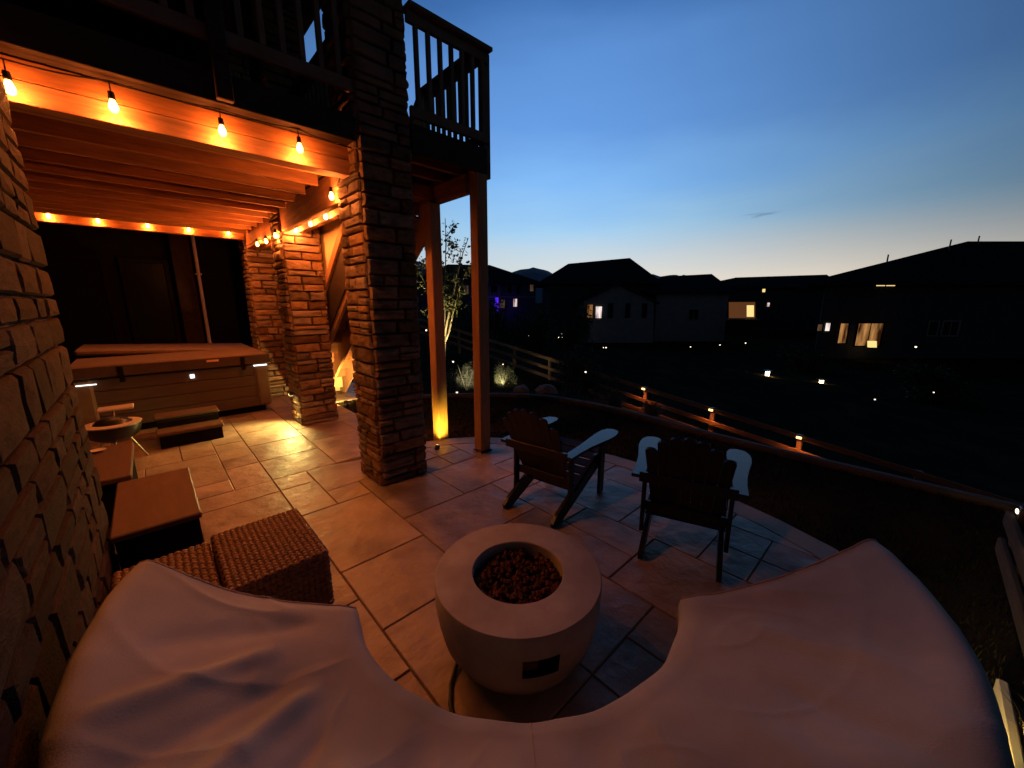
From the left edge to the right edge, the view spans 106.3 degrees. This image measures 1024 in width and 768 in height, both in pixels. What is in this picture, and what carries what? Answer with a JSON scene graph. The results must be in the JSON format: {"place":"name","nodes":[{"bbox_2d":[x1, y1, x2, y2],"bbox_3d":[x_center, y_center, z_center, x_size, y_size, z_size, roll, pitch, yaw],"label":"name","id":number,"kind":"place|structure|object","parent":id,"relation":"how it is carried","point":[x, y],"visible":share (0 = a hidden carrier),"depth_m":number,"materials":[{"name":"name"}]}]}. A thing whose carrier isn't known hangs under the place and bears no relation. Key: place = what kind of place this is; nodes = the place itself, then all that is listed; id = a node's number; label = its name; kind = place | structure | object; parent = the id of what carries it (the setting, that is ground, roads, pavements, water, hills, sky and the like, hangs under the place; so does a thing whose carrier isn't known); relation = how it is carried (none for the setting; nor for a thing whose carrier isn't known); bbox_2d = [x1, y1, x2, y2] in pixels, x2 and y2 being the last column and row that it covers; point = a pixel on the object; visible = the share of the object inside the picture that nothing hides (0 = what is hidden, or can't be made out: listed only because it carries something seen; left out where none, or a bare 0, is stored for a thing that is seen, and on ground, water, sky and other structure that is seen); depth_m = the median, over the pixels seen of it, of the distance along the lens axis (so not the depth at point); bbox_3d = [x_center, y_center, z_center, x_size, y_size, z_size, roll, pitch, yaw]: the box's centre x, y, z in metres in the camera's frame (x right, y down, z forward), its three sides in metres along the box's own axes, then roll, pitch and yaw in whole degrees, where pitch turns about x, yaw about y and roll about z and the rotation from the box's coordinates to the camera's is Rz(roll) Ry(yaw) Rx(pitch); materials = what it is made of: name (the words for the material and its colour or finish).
{"place":"outdoors","nodes":[
{"label":"outdoors","id":0,"kind":"place"},
{"bbox_2d":[416,261,678,302],"bbox_3d":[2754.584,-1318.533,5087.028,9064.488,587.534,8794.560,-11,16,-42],"label":"mountains","id":1,"kind":"structure","parent":0,"point":[537,274],"depth_m":4787.31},
{"bbox_2d":[86,382,1023,753],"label":"patio","id":2,"kind":"structure","parent":0,"point":[388,546],"depth_m":2.88,"materials":[{"name":"beige stone"}]},
{"bbox_2d":[0,78,119,767],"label":"stone wall","id":3,"kind":"structure","parent":2,"relation":"on","point":[59,564],"depth_m":1.37,"materials":[{"name":"brown stone"}]},
{"bbox_2d":[90,442,137,527],"bbox_3d":[-3.504,0.862,3.157,0.610,0.400,1.000,-11,16,-42],"label":"storage bench","id":4,"kind":"object","parent":2,"relation":"on","point":[114,465],"visible":0.29,"depth_m":3.09,"materials":[{"name":"brown wood"}]},
{"bbox_2d":[91,448,106,452],"bbox_3d":[-3.675,0.593,3.412,0.104,0.018,0.104,-11,16,-42],"label":"candle dish","id":5,"kind":"object","parent":4,"relation":"on","point":[97,450],"visible":0.96,"depth_m":3.42,"materials":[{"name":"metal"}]},
{"bbox_2d":[85,403,148,454],"bbox_3d":[-4.307,0.573,4.183,0.464,0.550,0.751,-11,16,-42],"label":"kettle grill","id":6,"kind":"object","parent":2,"relation":"on","point":[114,429],"visible":0.96,"depth_m":3.99,"materials":[{"name":"black metal"}]},
{"bbox_2d":[109,467,203,570],"bbox_3d":[-2.440,0.965,2.673,0.410,0.400,0.940,-11,16,-42],"label":"table","id":7,"kind":"object","parent":2,"relation":"on","point":[156,516],"visible":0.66,"depth_m":2.42,"materials":[{"name":"brown wood"}]},
{"bbox_2d":[2,0,320,363],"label":"house","id":8,"kind":"structure","parent":2,"relation":"on","point":[115,286],"depth_m":6.62,"materials":[{"name":"stone"},{"name":"dark stained wood"}]},
{"bbox_2d":[38,253,123,363],"bbox_3d":[-7.667,-0.804,5.948,2.250,2.400,0.068,-11,16,-42],"label":"window","id":9,"kind":"structure","parent":8,"relation":"in","point":[83,295],"depth_m":6.37,"materials":[{"name":"black glass"}]},
{"bbox_2d":[117,257,182,343],"bbox_3d":[-6.502,-1.032,7.021,0.650,2.400,0.068,-11,16,-42],"label":"window","id":10,"kind":"structure","parent":8,"relation":"in","point":[145,283],"depth_m":6.91,"materials":[{"name":"black glass"}]},
{"bbox_2d":[110,542,220,591],"bbox_3d":[-1.687,1.143,1.905,0.398,0.372,0.583,-11,16,-42],"label":"wicker ottoman","id":11,"kind":"object","parent":2,"relation":"on","point":[198,561],"visible":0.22,"depth_m":2.00,"materials":[{"name":"brown wicker"}]},
{"bbox_2d":[71,343,271,429],"bbox_3d":[-5.311,-0.104,6.138,2.135,1.051,2.184,-11,16,-42],"label":"hot tub","id":12,"kind":"object","parent":2,"relation":"on","point":[149,381],"visible":0.91,"depth_m":5.45,"materials":[{"name":"plastic"}]},
{"bbox_2d":[153,405,223,448],"bbox_3d":[-4.116,0.534,4.907,0.640,0.315,0.610,-11,16,-42],"label":"spa step","id":13,"kind":"object","parent":2,"relation":"on","point":[187,426],"visible":1,"depth_m":4.79,"materials":[{"name":"brown wood"}]},
{"bbox_2d":[228,49,289,396],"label":"stone pillar","id":14,"kind":"structure","parent":2,"relation":"on","point":[262,296],"depth_m":6.77,"materials":[{"name":"brown stone"}]},
{"bbox_2d":[210,508,334,603],"bbox_3d":[-1.368,1.072,2.189,0.464,0.392,0.633,-11,16,-42],"label":"wicker ottoman","id":15,"kind":"object","parent":2,"relation":"on","point":[284,555],"visible":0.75,"depth_m":2.06,"materials":[{"name":"brown wicker"}]},
{"bbox_2d":[241,0,338,424],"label":"stone pillar","id":16,"kind":"structure","parent":2,"relation":"on","point":[300,277],"depth_m":5.17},
{"bbox_2d":[320,0,426,485],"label":"stone pillar","id":17,"kind":"structure","parent":2,"relation":"on","point":[376,210],"depth_m":3.30,"materials":[{"name":"brown stone"}]},
{"bbox_2d":[319,92,427,391],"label":"staircase","id":18,"kind":"structure","parent":2,"relation":"on","point":[332,249],"depth_m":5.24,"materials":[{"name":"brown wood"}]},
{"bbox_2d":[423,202,447,439],"bbox_3d":[-0.908,-0.657,4.632,0.140,2.820,0.140,-11,16,-42],"label":"timber post","id":19,"kind":"object","parent":2,"relation":"on","point":[432,230],"visible":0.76,"depth_m":4.55,"materials":[{"name":"brown wood"}]},
{"bbox_2d":[448,663,458,713],"bbox_3d":[-0.208,1.374,1.613,0.101,0.038,0.506,-4,13,-19],"label":"gas hose","id":20,"kind":"object","parent":2,"relation":"on","point":[450,694],"visible":0.43,"depth_m":1.70,"materials":[{"name":"black rubber"}]},
{"bbox_2d":[468,170,491,452],"bbox_3d":[-0.344,-0.719,4.197,0.155,3.058,0.155,-11,16,-42],"label":"timber post","id":21,"kind":"object","parent":2,"relation":"on","point":[479,244],"visible":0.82,"depth_m":4.12,"materials":[{"name":"brown wood"}]},
{"bbox_2d":[0,0,492,249],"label":"deck","id":22,"kind":"structure","parent":21,"relation":"on","point":[92,154],"depth_m":2.92,"materials":[{"name":"brown wood"}]},
{"bbox_2d":[0,57,351,147],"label":"string lights","id":23,"kind":"object","parent":22,"relation":"hanging from","point":[6,75],"visible":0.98,"depth_m":2.18},
{"bbox_2d":[243,178,340,245],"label":"string lights","id":24,"kind":"object","parent":22,"relation":"hanging from","point":[330,190],"visible":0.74,"depth_m":4.88},
{"bbox_2d":[434,523,601,694],"bbox_3d":[0.028,1.113,1.928,0.808,0.420,0.808,-11,16,-42],"label":"fire pit","id":25,"kind":"object","parent":2,"relation":"on","point":[517,606],"visible":1,"depth_m":1.68,"materials":[{"name":"concrete"}]},
{"bbox_2d":[38,539,1014,767],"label":"covered sofa","id":26,"kind":"object","parent":2,"relation":"on","point":[861,654],"visible":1,"depth_m":1.07,"materials":[{"name":"fabric"}]},
{"bbox_2d":[501,408,617,528],"bbox_3d":[0.379,0.558,3.317,0.790,0.923,0.968,9,15,37],"label":"adirondack chair","id":27,"kind":"object","parent":2,"relation":"on","point":[540,446],"visible":1,"depth_m":3.13,"materials":[{"name":"brown wood"}]},
{"bbox_2d":[425,437,839,559],"bbox_3d":[0.837,1.019,3.711,4.518,0.144,1.423,10,16,40],"label":"patio border","id":28,"kind":"object","parent":2,"relation":"attached to","point":[818,549],"visible":0.19,"depth_m":3.05,"materials":[{"name":"concrete"}]},
{"bbox_2d":[631,436,751,582],"bbox_3d":[1.264,0.678,2.751,0.790,0.923,0.968,6,13,27],"label":"adirondack chair","id":29,"kind":"object","parent":2,"relation":"on","point":[708,492],"visible":1,"depth_m":2.49,"materials":[{"name":"brown wood"}]},
{"bbox_2d":[304,0,1023,280],"label":"sky","id":30,"kind":"structure","parent":0,"point":[723,139],"materials":[{"name":"blue"}]},
{"bbox_2d":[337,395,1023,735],"bbox_3d":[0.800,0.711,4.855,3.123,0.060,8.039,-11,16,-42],"label":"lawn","id":31,"kind":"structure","parent":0,"point":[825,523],"depth_m":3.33,"materials":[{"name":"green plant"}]},
{"bbox_2d":[338,303,1023,709],"bbox_3d":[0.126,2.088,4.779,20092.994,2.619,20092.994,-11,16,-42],"label":"ground","id":32,"kind":"structure","parent":0,"point":[980,447],"depth_m":11.70,"materials":[{"name":"green plant"}]},
{"bbox_2d":[425,329,429,392],"bbox_3d":[-2.084,-0.551,9.493,0.060,1.596,0.057,-11,16,-42],"label":"path lamp","id":33,"kind":"object","parent":32,"relation":"on","point":[427,358],"visible":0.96,"depth_m":9.46,"materials":[{"name":"black metal"}]},
{"bbox_2d":[415,220,470,357],"bbox_3d":[-1.215,-1.417,7.277,1.395,3.245,1.457,-11,16,-42],"label":"young tree","id":34,"kind":"object","parent":32,"relation":"on","point":[449,301],"visible":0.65,"depth_m":7.05,"materials":[{"name":"green plant"}]},
{"bbox_2d":[419,278,472,349],"bbox_3d":[-3.628,-4.207,23.748,4.929,4.409,4.054,6,14,28],"label":"garden bush","id":35,"kind":"object","parent":32,"relation":"on","point":[460,314],"visible":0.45,"depth_m":23.17,"materials":[{"name":"green plant"}]},
{"bbox_2d":[452,360,454,392],"bbox_3d":[-1.486,-0.179,9.776,0.065,0.846,0.062,-11,16,-42],"label":"path lamp","id":36,"kind":"object","parent":32,"relation":"on","point":[453,374],"visible":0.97,"depth_m":9.75,"materials":[{"name":"black metal"}]},
{"bbox_2d":[446,359,473,390],"bbox_3d":[-1.416,-0.308,11.250,1.496,1.096,1.075,-1,12,-3],"label":"sage bush","id":37,"kind":"object","parent":32,"relation":"on","point":[470,378],"visible":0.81,"depth_m":11.12,"materials":[{"name":"green plant"}]},
{"bbox_2d":[417,264,539,331],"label":"neighbour house","id":38,"kind":"structure","parent":32,"relation":"on","point":[515,293],"depth_m":56.65,"materials":[{"name":"concrete"}]},
{"bbox_2d":[463,285,468,293],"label":"window","id":39,"kind":"structure","parent":38,"relation":"in","point":[467,286],"depth_m":56.29,"materials":[{"name":"black glass"}]},
{"bbox_2d":[490,285,497,292],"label":"window","id":40,"kind":"structure","parent":38,"relation":"in","point":[493,288],"depth_m":56.26,"materials":[{"name":"black glass"}]},
{"bbox_2d":[500,299,504,307],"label":"window","id":41,"kind":"structure","parent":38,"relation":"in","point":[503,300],"depth_m":56.70,"materials":[{"name":"brown glass"}]},
{"bbox_2d":[506,285,512,293],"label":"window","id":42,"kind":"structure","parent":38,"relation":"in","point":[509,288],"depth_m":56.27,"materials":[{"name":"black glass"}]},
{"bbox_2d":[513,298,517,306],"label":"window","id":43,"kind":"structure","parent":38,"relation":"in","point":[515,300],"depth_m":56.67,"materials":[{"name":"white glass"}]},
{"bbox_2d":[515,285,521,293],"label":"window","id":44,"kind":"structure","parent":38,"relation":"in","point":[518,288],"depth_m":56.26,"materials":[{"name":"black glass"}]},
{"bbox_2d":[493,361,516,384],"bbox_3d":[-0.173,-0.358,13.029,1.227,0.873,0.868,-11,16,-42],"label":"sage bush","id":45,"kind":"object","parent":32,"relation":"on","point":[504,377],"visible":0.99,"depth_m":12.81,"materials":[{"name":"green plant"}]},
{"bbox_2d":[513,384,528,392],"bbox_3d":[0.271,0.143,11.066,0.467,0.249,0.444,-11,16,-42],"label":"boulder","id":46,"kind":"object","parent":32,"relation":"on","point":[523,388],"visible":0.8,"depth_m":10.92,"materials":[{"name":"grey stone"}]},
{"bbox_2d":[535,384,557,393],"bbox_3d":[0.901,0.150,10.245,0.574,0.302,0.604,-11,16,-42],"label":"boulder","id":47,"kind":"object","parent":32,"relation":"on","point":[546,389],"visible":0.79,"depth_m":10.07,"materials":[{"name":"grey stone"}]},
{"bbox_2d":[584,371,586,399],"bbox_3d":[1.538,0.051,8.087,0.060,0.675,0.057,-11,16,-42],"label":"path lamp","id":48,"kind":"object","parent":32,"relation":"on","point":[585,385],"visible":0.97,"depth_m":8.08,"materials":[{"name":"black metal"}]},
{"bbox_2d":[554,338,624,399],"bbox_3d":[1.593,-0.337,8.705,1.285,1.497,1.768,-11,16,-42],"label":"round bush","id":49,"kind":"object","parent":32,"relation":"on","point":[576,363],"visible":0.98,"depth_m":8.64,"materials":[{"name":"green plant"}]},
{"bbox_2d":[603,391,627,407],"bbox_3d":[2.151,0.339,7.833,0.672,0.432,0.685,5,13,24],"label":"grass clump","id":50,"kind":"object","parent":32,"relation":"on","point":[616,402],"visible":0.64,"depth_m":7.79,"materials":[{"name":"green plant"}]},
{"bbox_2d":[533,258,734,342],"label":"neighbour house","id":51,"kind":"structure","parent":32,"relation":"on","point":[627,300],"depth_m":42.80,"materials":[{"name":"concrete"}]},
{"bbox_2d":[587,304,593,318],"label":"window","id":52,"kind":"structure","parent":51,"relation":"in","point":[590,305],"depth_m":41.18,"materials":[{"name":"orange glass"}]},
{"bbox_2d":[595,306,602,318],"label":"window","id":53,"kind":"structure","parent":51,"relation":"in","point":[598,309],"depth_m":41.22,"materials":[{"name":"white glass"}]},
{"bbox_2d":[607,303,613,318],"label":"window","id":54,"kind":"structure","parent":51,"relation":"in","point":[610,307],"depth_m":41.18,"materials":[{"name":"black glass"}]},
{"bbox_2d":[624,303,630,318],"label":"window","id":55,"kind":"structure","parent":51,"relation":"in","point":[627,314],"depth_m":41.22,"materials":[{"name":"black glass"}]},
{"bbox_2d":[641,303,647,318],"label":"window","id":56,"kind":"structure","parent":51,"relation":"in","point":[644,309],"depth_m":41.19,"materials":[{"name":"black glass"}]},
{"bbox_2d":[688,309,699,319],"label":"window","id":57,"kind":"structure","parent":51,"relation":"in","point":[693,314],"depth_m":42.76,"materials":[{"name":"black glass"}]},
{"bbox_2d":[642,398,665,417],"bbox_3d":[2.632,0.474,7.155,0.705,0.437,0.710,5,13,22],"label":"grass clump","id":58,"kind":"object","parent":32,"relation":"on","point":[653,411],"visible":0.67,"depth_m":7.11,"materials":[{"name":"plant"}]},
{"bbox_2d":[418,318,1023,504],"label":"rail fence","id":59,"kind":"object","parent":32,"relation":"on","point":[919,475],"visible":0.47,"depth_m":10.00,"materials":[{"name":"brown wood"}]},
{"bbox_2d":[423,393,1023,513],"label":"lawn edging","id":60,"kind":"object","parent":32,"relation":"on","point":[990,502],"visible":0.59,"depth_m":4.32,"materials":[{"name":"wood"}]},
{"bbox_2d":[763,370,772,375],"bbox_3d":[13.525,-0.029,20.441,0.320,1.420,0.320,0,12,0],"label":"garden lantern","id":61,"kind":"object","parent":32,"relation":"on","point":[767,373],"visible":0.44,"depth_m":20.29,"materials":[{"name":"black metal"}]},
{"bbox_2d":[722,275,827,332],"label":"neighbour house","id":62,"kind":"structure","parent":32,"relation":"on","point":[779,304],"depth_m":55.02,"materials":[{"name":"concrete"}]},
{"bbox_2d":[747,305,753,316],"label":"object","id":63,"kind":"structure","parent":62,"relation":"in","point":[750,308],"depth_m":54.93,"materials":[{"name":"yellow glass"}]},
{"bbox_2d":[816,378,826,382],"bbox_3d":[15.631,0.447,19.520,0.320,1.420,0.320,0,12,0],"label":"garden lantern","id":64,"kind":"object","parent":32,"relation":"on","point":[821,380],"visible":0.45,"depth_m":19.37,"materials":[{"name":"black metal"}]},
{"bbox_2d":[807,236,1023,358],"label":"neighbour house","id":65,"kind":"structure","parent":32,"relation":"on","point":[964,300],"depth_m":29.64,"materials":[{"name":"concrete"}]},
{"bbox_2d":[816,324,823,331],"bbox_3d":[23.788,-4.352,29.663,0.496,0.597,0.080,0,12,0],"label":"window","id":66,"kind":"structure","parent":65,"relation":"in","point":[819,328],"depth_m":29.68,"materials":[{"name":"brown glass"}]},
{"bbox_2d":[824,322,831,331],"bbox_3d":[24.382,-4.401,29.653,0.496,0.697,0.080,0,12,0],"label":"window","id":67,"kind":"structure","parent":65,"relation":"in","point":[827,326],"depth_m":29.65,"materials":[{"name":"white glass"}]},
{"bbox_2d":[836,323,849,343],"bbox_3d":[25.665,-3.924,29.754,0.778,1.633,0.080,0,12,0],"label":"window","id":68,"kind":"structure","parent":65,"relation":"in","point":[843,327],"depth_m":29.76,"materials":[{"name":"glass"}]},
{"bbox_2d":[853,322,885,346],"bbox_3d":[27.699,-3.829,29.775,2.128,1.889,0.080,0,12,0],"label":"window","id":69,"kind":"structure","parent":65,"relation":"in","point":[865,331],"depth_m":29.78,"materials":[{"name":"orange glass"}]},
{"bbox_2d":[874,285,896,286],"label":"window","id":70,"kind":"structure","parent":65,"relation":"in","point":[874,285],"depth_m":29.00,"materials":[{"name":"yellow glass"}]},
{"bbox_2d":[926,321,939,335],"bbox_3d":[32.539,-4.288,29.677,0.835,1.196,0.080,0,12,0],"label":"window","id":71,"kind":"structure","parent":65,"relation":"in","point":[932,328],"depth_m":29.68,"materials":[{"name":"black glass"}]},
{"bbox_2d":[939,320,961,336],"bbox_3d":[33.880,-4.289,29.677,1.372,1.238,0.080,0,12,0],"label":"window","id":72,"kind":"structure","parent":65,"relation":"in","point":[949,327],"depth_m":29.68,"materials":[{"name":"black glass"}]},
{"bbox_2d":[993,679,1023,767],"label":"fence post","id":73,"kind":"object","parent":32,"relation":"on","point":[1008,716],"visible":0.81,"depth_m":1.55,"materials":[{"name":"brown wood"}]},
{"bbox_2d":[995,505,1023,655],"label":"rail fence","id":74,"kind":"object","parent":32,"relation":"on","point":[1010,555],"visible":0.93,"depth_m":2.26,"materials":[{"name":"brown wood"}]},
{"bbox_2d":[1001,679,1023,736],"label":"grass clump","id":75,"kind":"object","parent":32,"relation":"on","point":[1020,720],"visible":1,"depth_m":1.54,"materials":[{"name":"plant"}]}
]}

